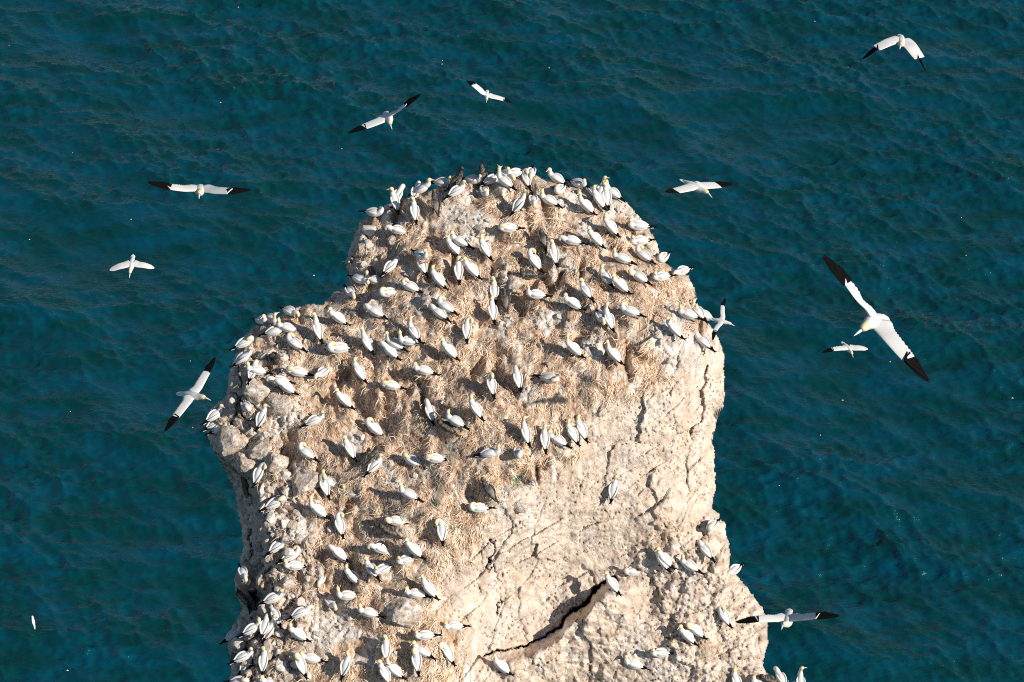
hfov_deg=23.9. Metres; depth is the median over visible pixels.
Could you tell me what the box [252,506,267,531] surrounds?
boulder
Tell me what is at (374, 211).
gannet
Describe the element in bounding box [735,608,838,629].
flying gannet
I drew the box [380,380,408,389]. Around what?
gannet
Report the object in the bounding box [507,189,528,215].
gannet
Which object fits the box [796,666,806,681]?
gannet
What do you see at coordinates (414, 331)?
gannet
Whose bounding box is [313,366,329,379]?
gannet
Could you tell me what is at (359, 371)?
gannet
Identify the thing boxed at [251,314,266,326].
gannet
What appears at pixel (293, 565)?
gannet
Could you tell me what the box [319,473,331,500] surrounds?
gannet
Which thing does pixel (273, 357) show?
young gannet
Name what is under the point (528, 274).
young gannet
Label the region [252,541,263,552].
boulder
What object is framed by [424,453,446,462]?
gannet
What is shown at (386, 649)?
gannet
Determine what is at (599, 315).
gannet
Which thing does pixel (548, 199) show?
gannet
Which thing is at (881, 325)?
flying gannet
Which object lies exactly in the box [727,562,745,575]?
gannet
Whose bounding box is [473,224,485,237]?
boulder
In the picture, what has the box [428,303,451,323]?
gannet
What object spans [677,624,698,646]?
gannet
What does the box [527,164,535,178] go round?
gannet
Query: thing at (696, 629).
gannet
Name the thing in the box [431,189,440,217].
young gannet
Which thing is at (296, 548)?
gannet
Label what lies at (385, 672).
gannet
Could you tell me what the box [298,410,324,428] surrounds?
gannet
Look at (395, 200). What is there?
gannet
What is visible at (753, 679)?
gannet
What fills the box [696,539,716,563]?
gannet
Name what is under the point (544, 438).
gannet
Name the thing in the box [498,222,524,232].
gannet
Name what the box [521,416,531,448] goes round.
gannet
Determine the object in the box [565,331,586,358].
gannet
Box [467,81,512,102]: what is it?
flying gannet
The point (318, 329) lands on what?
gannet
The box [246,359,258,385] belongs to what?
gannet
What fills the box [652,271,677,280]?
gannet
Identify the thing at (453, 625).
gannet
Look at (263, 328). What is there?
boulder
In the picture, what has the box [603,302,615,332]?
gannet
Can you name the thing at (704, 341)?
gannet
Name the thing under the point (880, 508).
sea
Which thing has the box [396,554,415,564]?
gannet
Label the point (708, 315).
gannet
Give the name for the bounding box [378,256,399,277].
gannet
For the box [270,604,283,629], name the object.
gannet
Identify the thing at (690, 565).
gannet
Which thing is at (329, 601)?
gannet
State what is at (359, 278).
gannet
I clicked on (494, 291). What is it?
gannet
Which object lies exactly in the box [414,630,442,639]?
gannet
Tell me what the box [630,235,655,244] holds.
gannet
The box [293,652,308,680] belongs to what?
gannet
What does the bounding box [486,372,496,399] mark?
gannet
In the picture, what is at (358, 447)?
boulder
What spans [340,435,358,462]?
gannet
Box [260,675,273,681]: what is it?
gannet
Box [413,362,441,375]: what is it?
gannet
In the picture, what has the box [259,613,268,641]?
gannet
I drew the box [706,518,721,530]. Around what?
gannet
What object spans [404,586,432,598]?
gannet
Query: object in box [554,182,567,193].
gannet
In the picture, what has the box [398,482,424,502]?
gannet
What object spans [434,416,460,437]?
young gannet
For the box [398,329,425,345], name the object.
gannet
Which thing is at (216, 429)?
gannet
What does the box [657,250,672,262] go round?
gannet
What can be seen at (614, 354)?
gannet
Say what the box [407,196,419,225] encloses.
gannet
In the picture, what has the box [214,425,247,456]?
boulder
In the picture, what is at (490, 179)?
gannet
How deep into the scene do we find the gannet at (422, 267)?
81.56 m
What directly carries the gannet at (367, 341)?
on the rock stack
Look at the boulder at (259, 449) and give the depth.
80.77 m
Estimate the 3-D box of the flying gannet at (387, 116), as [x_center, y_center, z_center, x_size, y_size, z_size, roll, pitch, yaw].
[-2.353,-4.170,44.645,1.525,0.336,0.860,-28,27,-1]
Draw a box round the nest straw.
[210,178,714,681]
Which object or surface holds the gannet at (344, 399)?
on the rock stack
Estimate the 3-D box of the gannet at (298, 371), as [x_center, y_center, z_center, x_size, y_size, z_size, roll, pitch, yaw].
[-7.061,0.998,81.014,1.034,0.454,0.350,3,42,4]
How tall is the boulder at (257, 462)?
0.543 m
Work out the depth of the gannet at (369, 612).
79.17 m
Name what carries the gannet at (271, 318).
on the rock stack
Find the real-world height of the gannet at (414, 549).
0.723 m
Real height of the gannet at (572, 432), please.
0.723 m
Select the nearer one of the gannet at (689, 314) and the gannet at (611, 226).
the gannet at (689, 314)
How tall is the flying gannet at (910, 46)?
0.433 m
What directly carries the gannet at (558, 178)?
on the rock stack
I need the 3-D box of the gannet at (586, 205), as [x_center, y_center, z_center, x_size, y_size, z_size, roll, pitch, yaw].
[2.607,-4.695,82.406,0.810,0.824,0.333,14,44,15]
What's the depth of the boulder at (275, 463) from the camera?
80.52 m
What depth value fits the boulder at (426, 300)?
80.96 m
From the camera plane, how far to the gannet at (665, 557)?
81.24 m
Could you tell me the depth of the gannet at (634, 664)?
82.03 m
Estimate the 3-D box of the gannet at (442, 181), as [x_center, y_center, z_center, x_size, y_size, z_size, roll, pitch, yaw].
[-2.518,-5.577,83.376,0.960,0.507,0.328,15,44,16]
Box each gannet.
[109,254,153,277]
[147,181,250,197]
[164,357,215,431]
[200,404,224,425]
[200,421,216,432]
[205,423,230,435]
[219,619,242,645]
[223,675,248,681]
[227,335,253,350]
[227,647,253,665]
[230,346,251,367]
[235,653,255,675]
[237,399,251,411]
[237,563,247,581]
[237,616,260,638]
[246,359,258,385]
[246,360,274,375]
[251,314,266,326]
[251,462,266,488]
[253,403,269,431]
[255,589,283,606]
[258,325,281,336]
[258,495,285,512]
[258,646,267,674]
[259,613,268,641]
[260,312,278,323]
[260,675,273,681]
[261,614,277,643]
[262,534,283,558]
[264,349,282,364]
[266,375,297,384]
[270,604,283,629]
[273,379,299,395]
[275,545,300,564]
[277,306,299,317]
[277,317,295,332]
[283,558,308,570]
[284,604,313,621]
[286,332,308,353]
[286,366,313,376]
[288,621,312,642]
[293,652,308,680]
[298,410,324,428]
[298,441,320,463]
[299,651,328,663]
[308,312,323,344]
[309,493,330,519]
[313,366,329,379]
[317,573,326,587]
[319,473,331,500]
[321,469,336,486]
[324,596,337,610]
[326,341,352,353]
[326,544,351,563]
[327,307,352,325]
[333,388,355,410]
[334,511,345,539]
[336,585,355,599]
[339,651,350,681]
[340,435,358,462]
[342,484,356,497]
[343,284,355,299]
[344,563,358,583]
[346,273,369,285]
[348,94,420,133]
[352,357,369,383]
[357,326,375,355]
[358,206,383,216]
[358,602,385,618]
[360,446,380,469]
[361,556,381,582]
[362,453,383,478]
[363,303,389,320]
[365,269,381,284]
[365,417,384,436]
[367,543,390,556]
[374,563,391,574]
[374,659,390,681]
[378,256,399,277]
[378,340,402,361]
[378,523,402,539]
[379,287,396,297]
[379,634,390,665]
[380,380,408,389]
[383,331,410,352]
[384,225,407,234]
[384,515,408,525]
[385,657,407,680]
[387,187,400,214]
[390,184,404,207]
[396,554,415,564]
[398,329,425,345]
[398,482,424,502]
[401,277,422,293]
[402,452,427,469]
[403,537,426,560]
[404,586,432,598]
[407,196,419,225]
[408,178,432,195]
[408,315,422,343]
[409,248,427,259]
[410,181,420,203]
[410,640,436,660]
[411,647,421,677]
[413,255,430,278]
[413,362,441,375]
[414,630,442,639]
[418,574,440,600]
[424,398,435,425]
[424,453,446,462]
[426,176,451,186]
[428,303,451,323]
[430,265,449,290]
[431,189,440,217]
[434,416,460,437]
[434,518,446,546]
[437,295,459,316]
[438,642,456,666]
[439,337,460,361]
[443,166,463,191]
[443,180,467,200]
[443,234,459,255]
[443,621,471,630]
[446,409,469,430]
[449,230,475,249]
[454,256,463,285]
[461,174,482,183]
[461,256,482,280]
[462,317,473,344]
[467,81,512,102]
[468,394,485,421]
[468,502,496,512]
[471,443,500,457]
[476,164,500,186]
[478,164,487,185]
[479,184,488,196]
[479,234,494,261]
[479,477,500,503]
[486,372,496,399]
[488,295,497,325]
[489,276,498,305]
[492,654,514,676]
[495,169,515,181]
[497,166,518,191]
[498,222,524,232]
[501,287,510,314]
[505,167,521,176]
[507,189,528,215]
[513,365,522,392]
[513,447,522,458]
[519,268,546,278]
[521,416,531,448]
[522,168,531,191]
[526,285,553,298]
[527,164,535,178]
[527,248,545,273]
[528,192,537,207]
[531,372,558,383]
[535,228,547,253]
[540,188,564,208]
[540,424,549,454]
[546,167,571,187]
[546,239,558,268]
[547,429,572,449]
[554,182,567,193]
[558,235,589,244]
[563,293,586,310]
[565,178,586,187]
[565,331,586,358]
[566,418,580,446]
[575,414,589,443]
[577,191,598,215]
[577,278,595,302]
[586,185,598,195]
[586,226,605,248]
[592,185,608,211]
[595,309,605,324]
[597,176,608,193]
[599,264,616,289]
[601,182,611,210]
[603,212,621,237]
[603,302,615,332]
[603,571,623,596]
[604,179,626,202]
[604,340,626,365]
[608,475,621,504]
[611,273,633,294]
[612,247,637,265]
[620,301,647,317]
[623,564,639,575]
[624,655,649,669]
[628,218,656,230]
[628,269,654,286]
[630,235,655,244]
[635,244,656,264]
[651,648,673,657]
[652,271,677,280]
[653,547,672,573]
[654,547,676,570]
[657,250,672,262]
[664,316,685,340]
[665,179,732,197]
[672,265,695,275]
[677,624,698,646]
[678,303,705,320]
[680,553,705,575]
[686,622,708,640]
[691,298,708,323]
[695,303,716,322]
[695,332,716,353]
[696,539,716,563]
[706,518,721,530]
[709,299,733,339]
[717,604,733,629]
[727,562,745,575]
[731,667,741,681]
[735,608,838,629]
[751,675,762,681]
[759,674,777,681]
[773,666,786,681]
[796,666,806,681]
[822,254,929,382]
[823,341,867,356]
[862,34,925,71]
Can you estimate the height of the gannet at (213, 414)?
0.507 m
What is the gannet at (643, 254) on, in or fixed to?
on the rock stack
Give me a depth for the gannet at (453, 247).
81.75 m
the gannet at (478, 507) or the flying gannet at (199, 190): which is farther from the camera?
the gannet at (478, 507)
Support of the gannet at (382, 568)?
on the rock stack
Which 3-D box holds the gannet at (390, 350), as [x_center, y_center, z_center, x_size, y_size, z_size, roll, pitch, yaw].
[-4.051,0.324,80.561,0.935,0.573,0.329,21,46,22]
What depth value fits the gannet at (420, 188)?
83.02 m
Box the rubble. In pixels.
[210,191,689,681]
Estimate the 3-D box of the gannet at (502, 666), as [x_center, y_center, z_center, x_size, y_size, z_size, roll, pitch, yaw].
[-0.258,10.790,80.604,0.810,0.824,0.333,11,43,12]
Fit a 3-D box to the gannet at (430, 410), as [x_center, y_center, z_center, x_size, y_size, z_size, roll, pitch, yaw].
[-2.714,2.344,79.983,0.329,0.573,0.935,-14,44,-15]
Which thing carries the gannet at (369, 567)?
on the rock stack
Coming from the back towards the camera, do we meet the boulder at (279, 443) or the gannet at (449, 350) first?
the boulder at (279, 443)
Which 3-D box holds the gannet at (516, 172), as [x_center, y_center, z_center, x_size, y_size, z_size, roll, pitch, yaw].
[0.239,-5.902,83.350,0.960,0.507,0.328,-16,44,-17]
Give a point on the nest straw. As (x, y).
(468, 442)
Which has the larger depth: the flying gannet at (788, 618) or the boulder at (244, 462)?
the boulder at (244, 462)
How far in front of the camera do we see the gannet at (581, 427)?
79.71 m
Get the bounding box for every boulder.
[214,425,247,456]
[233,415,248,431]
[235,450,254,471]
[237,471,247,477]
[238,368,247,376]
[241,377,271,405]
[244,425,254,435]
[248,438,269,460]
[251,459,262,471]
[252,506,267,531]
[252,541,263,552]
[256,350,271,365]
[257,599,270,620]
[259,324,270,332]
[264,392,294,416]
[264,452,288,474]
[275,439,282,447]
[279,576,297,589]
[280,528,291,545]
[282,446,288,454]
[290,470,319,496]
[294,534,303,543]
[306,549,314,554]
[354,443,363,455]
[363,297,378,311]
[387,235,395,244]
[387,596,423,627]
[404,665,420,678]
[417,294,435,308]
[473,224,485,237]
[492,270,498,280]
[508,274,524,291]
[512,498,527,513]
[559,257,572,267]
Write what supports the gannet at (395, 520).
on the rock stack
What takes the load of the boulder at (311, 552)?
on the rock stack
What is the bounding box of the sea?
[0,0,1023,681]
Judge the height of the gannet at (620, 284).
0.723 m
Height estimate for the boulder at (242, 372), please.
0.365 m
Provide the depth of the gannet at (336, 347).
80.96 m
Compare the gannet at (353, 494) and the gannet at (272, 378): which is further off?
the gannet at (272, 378)
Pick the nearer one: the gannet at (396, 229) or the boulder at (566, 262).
the boulder at (566, 262)
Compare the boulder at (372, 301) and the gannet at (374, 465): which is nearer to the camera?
the gannet at (374, 465)
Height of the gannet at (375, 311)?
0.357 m
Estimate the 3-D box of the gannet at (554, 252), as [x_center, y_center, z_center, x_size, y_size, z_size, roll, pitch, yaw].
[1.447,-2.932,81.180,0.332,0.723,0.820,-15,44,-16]
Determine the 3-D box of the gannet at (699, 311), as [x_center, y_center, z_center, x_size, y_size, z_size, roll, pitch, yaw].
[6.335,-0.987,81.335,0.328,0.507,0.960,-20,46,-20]
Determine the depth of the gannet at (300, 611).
79.19 m
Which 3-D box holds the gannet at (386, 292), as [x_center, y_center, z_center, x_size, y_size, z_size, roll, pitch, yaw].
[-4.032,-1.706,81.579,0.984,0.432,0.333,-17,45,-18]
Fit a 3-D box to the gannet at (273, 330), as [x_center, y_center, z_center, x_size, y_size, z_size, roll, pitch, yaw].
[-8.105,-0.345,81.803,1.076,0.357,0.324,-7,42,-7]
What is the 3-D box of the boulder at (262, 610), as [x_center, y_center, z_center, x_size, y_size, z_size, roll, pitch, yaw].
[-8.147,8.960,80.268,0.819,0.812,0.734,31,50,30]
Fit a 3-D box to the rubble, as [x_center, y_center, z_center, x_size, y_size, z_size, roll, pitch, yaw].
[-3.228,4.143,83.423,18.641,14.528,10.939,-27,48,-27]
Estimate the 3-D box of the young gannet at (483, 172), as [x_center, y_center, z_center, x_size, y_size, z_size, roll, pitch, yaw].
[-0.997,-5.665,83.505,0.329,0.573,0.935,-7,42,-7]
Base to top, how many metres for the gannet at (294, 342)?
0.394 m
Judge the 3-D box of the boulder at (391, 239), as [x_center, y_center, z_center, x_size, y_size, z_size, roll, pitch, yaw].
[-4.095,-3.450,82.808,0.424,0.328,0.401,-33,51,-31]
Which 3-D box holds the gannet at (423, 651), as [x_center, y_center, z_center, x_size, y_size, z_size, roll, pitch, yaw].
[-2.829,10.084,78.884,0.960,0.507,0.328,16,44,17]
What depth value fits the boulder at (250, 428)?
81.14 m
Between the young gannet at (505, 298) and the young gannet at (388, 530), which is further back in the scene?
the young gannet at (505, 298)
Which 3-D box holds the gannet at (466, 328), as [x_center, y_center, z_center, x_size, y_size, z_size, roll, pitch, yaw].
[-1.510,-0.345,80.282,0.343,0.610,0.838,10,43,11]
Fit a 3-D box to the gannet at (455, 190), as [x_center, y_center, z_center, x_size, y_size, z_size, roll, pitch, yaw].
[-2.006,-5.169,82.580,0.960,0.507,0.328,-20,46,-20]
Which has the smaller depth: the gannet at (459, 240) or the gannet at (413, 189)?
the gannet at (459, 240)
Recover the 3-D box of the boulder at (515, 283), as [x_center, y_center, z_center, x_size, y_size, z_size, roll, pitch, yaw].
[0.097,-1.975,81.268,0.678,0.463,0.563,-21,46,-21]
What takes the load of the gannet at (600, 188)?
on the rock stack
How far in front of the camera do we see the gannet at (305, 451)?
80.38 m
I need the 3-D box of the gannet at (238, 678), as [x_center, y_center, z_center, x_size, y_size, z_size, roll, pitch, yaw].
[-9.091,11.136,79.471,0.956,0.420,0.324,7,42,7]
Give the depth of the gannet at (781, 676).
82.44 m
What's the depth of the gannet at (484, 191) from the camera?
82.79 m
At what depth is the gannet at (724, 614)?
81.63 m
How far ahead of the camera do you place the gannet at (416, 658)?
78.73 m
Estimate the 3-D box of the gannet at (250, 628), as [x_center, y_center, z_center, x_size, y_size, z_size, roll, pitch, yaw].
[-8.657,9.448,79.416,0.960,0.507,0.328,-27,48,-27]
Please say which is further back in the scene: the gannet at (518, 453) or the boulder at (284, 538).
the boulder at (284, 538)
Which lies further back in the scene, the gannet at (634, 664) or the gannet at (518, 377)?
the gannet at (634, 664)
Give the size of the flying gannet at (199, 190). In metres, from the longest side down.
1.556 x 0.853 x 0.250 m
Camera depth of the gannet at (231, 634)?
80.71 m
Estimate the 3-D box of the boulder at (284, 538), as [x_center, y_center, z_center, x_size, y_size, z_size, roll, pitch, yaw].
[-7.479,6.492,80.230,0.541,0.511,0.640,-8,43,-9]
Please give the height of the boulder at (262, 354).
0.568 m
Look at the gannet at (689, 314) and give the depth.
80.62 m
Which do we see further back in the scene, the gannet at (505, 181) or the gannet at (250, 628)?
the gannet at (505, 181)
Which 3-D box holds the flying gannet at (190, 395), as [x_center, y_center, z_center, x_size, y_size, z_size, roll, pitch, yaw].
[-5.562,0.943,42.128,0.831,0.170,1.769,9,47,38]
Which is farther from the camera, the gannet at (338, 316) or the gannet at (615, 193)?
the gannet at (615, 193)
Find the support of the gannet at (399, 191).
on the rock stack
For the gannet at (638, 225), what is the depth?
82.40 m
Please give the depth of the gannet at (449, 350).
80.07 m
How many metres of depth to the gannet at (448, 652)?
79.39 m
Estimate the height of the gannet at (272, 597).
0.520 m
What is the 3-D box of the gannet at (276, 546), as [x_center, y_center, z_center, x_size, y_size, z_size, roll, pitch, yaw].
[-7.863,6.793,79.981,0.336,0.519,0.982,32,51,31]
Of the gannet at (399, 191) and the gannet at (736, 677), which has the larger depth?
the gannet at (399, 191)
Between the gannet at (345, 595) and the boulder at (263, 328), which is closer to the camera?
the gannet at (345, 595)
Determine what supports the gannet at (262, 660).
on the rock stack
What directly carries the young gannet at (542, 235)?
on the rock stack
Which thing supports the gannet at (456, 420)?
on the rock stack
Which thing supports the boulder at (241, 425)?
on the rock stack
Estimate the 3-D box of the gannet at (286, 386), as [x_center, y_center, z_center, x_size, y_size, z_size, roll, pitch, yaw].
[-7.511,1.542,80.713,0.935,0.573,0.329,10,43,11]
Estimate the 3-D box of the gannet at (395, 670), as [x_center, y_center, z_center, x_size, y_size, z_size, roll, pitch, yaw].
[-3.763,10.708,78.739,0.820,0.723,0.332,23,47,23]
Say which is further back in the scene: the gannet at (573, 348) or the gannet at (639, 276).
the gannet at (639, 276)
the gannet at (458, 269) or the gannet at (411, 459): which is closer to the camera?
the gannet at (411, 459)
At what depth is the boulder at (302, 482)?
80.31 m
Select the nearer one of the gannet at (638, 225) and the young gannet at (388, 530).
the young gannet at (388, 530)
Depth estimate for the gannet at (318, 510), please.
79.81 m
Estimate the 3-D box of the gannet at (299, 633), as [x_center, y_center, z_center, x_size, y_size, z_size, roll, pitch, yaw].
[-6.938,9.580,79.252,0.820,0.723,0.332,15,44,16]
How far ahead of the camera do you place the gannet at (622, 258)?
81.42 m
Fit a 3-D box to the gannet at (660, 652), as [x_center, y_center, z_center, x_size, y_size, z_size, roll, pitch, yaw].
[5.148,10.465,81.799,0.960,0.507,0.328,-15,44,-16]
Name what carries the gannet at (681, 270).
on the rock stack
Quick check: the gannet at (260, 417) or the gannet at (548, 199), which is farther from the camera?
the gannet at (548, 199)
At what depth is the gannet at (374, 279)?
82.48 m
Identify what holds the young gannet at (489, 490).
on the rock stack
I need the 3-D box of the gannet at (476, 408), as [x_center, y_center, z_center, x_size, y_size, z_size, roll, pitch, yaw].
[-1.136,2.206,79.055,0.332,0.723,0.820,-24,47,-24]
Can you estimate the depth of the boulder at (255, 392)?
80.87 m
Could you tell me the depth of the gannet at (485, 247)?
81.30 m
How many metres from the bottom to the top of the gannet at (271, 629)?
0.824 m
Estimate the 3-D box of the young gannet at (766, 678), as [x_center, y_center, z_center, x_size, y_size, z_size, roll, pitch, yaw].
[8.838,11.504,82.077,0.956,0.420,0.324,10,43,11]
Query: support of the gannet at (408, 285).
on the rock stack
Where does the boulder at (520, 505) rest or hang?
on the rock stack
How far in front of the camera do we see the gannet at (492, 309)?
80.55 m
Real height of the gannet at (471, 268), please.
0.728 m
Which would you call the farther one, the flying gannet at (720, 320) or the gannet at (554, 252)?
the gannet at (554, 252)
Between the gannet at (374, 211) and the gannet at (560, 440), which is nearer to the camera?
the gannet at (560, 440)
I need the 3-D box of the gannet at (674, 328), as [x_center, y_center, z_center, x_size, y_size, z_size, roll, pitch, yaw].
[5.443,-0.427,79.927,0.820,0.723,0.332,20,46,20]
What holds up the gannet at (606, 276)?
on the rock stack
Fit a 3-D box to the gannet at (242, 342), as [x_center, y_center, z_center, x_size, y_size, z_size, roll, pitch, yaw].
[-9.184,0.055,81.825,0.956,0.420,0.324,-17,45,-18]
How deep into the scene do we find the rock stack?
81.14 m
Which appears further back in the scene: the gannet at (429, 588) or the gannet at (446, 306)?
the gannet at (446, 306)
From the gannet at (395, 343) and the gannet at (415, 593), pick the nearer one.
the gannet at (415, 593)
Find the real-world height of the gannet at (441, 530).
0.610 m
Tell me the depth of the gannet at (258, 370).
80.94 m
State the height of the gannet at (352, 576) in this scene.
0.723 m
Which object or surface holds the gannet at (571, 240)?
on the rock stack
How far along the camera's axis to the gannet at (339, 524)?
79.80 m
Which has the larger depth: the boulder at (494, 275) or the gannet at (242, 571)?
the boulder at (494, 275)
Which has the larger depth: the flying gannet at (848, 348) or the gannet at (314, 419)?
the gannet at (314, 419)
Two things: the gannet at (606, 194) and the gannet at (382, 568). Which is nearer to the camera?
the gannet at (382, 568)
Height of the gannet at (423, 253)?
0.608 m
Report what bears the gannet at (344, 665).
on the rock stack
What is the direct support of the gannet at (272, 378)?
on the rock stack
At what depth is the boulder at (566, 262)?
81.28 m
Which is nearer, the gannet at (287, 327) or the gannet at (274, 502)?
the gannet at (274, 502)
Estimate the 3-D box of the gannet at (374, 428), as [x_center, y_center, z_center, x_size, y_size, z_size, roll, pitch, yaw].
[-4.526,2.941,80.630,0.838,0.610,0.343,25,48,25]
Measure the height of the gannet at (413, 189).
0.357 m
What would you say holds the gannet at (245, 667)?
on the rock stack
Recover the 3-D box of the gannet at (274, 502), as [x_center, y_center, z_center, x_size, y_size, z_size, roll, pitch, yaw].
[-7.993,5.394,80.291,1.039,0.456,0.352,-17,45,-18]
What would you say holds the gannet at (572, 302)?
on the rock stack
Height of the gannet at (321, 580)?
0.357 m
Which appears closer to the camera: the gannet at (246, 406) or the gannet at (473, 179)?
the gannet at (246, 406)
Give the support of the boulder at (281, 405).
on the rock stack
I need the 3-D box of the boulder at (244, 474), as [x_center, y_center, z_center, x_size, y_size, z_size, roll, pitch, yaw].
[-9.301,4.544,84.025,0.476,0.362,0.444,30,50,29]
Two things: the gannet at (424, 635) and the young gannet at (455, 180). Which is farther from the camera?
the young gannet at (455, 180)
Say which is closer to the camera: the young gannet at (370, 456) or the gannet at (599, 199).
the young gannet at (370, 456)
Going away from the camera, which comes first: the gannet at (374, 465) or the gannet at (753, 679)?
the gannet at (374, 465)
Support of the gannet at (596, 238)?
on the rock stack
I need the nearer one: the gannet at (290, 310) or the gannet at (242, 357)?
the gannet at (242, 357)
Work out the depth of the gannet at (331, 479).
80.48 m
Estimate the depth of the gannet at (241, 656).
79.60 m
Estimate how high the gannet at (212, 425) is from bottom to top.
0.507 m
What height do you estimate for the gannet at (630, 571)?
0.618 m
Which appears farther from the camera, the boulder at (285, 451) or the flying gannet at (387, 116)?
the boulder at (285, 451)
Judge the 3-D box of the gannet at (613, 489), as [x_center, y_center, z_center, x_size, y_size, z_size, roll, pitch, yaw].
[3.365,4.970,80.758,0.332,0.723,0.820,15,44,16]
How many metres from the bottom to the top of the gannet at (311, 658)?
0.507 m
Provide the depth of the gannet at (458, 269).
81.16 m
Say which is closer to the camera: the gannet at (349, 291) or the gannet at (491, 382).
the gannet at (491, 382)
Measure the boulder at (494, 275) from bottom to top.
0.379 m
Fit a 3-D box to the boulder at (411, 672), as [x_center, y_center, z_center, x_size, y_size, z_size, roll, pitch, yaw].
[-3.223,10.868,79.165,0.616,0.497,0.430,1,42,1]
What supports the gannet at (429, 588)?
on the rock stack
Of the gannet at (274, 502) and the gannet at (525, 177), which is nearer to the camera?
the gannet at (274, 502)
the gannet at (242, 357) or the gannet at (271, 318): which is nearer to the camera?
the gannet at (242, 357)
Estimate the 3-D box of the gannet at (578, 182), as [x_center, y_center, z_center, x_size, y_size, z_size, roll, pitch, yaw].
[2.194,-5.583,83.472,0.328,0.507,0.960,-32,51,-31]
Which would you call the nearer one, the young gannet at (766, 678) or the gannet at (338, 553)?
the gannet at (338, 553)
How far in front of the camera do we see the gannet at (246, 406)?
80.70 m
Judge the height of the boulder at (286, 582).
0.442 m
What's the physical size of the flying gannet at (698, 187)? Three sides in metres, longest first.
1.799 x 0.831 x 0.146 m
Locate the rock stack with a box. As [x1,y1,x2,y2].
[207,174,794,681]
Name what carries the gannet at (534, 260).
on the rock stack
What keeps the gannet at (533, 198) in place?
on the rock stack
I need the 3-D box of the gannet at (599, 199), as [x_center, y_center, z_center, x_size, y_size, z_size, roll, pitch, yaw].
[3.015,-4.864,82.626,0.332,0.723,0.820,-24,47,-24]
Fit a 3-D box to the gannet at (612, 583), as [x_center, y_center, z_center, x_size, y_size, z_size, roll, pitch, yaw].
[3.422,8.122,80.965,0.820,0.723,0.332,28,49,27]
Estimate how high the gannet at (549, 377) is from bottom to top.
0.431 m
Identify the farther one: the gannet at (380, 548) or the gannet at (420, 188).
the gannet at (420, 188)
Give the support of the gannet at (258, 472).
on the rock stack
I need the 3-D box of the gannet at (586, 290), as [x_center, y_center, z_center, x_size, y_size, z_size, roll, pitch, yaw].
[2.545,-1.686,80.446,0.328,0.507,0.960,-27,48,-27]
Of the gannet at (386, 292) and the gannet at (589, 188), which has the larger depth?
the gannet at (589, 188)
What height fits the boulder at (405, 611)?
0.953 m
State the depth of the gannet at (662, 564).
81.25 m
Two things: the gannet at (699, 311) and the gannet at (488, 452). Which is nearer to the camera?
the gannet at (488, 452)
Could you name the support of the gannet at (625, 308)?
on the rock stack
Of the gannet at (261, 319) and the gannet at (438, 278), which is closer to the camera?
the gannet at (438, 278)
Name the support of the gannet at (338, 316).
on the rock stack
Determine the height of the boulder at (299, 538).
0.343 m
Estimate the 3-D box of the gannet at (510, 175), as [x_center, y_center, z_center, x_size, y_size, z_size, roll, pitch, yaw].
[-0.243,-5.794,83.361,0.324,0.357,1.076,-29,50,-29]
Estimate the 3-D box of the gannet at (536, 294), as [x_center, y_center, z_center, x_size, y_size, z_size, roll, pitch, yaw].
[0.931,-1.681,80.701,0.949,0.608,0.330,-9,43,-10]
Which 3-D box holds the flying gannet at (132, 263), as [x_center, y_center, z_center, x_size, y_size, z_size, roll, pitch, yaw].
[-9.740,-1.868,61.887,0.779,0.176,0.908,33,52,31]

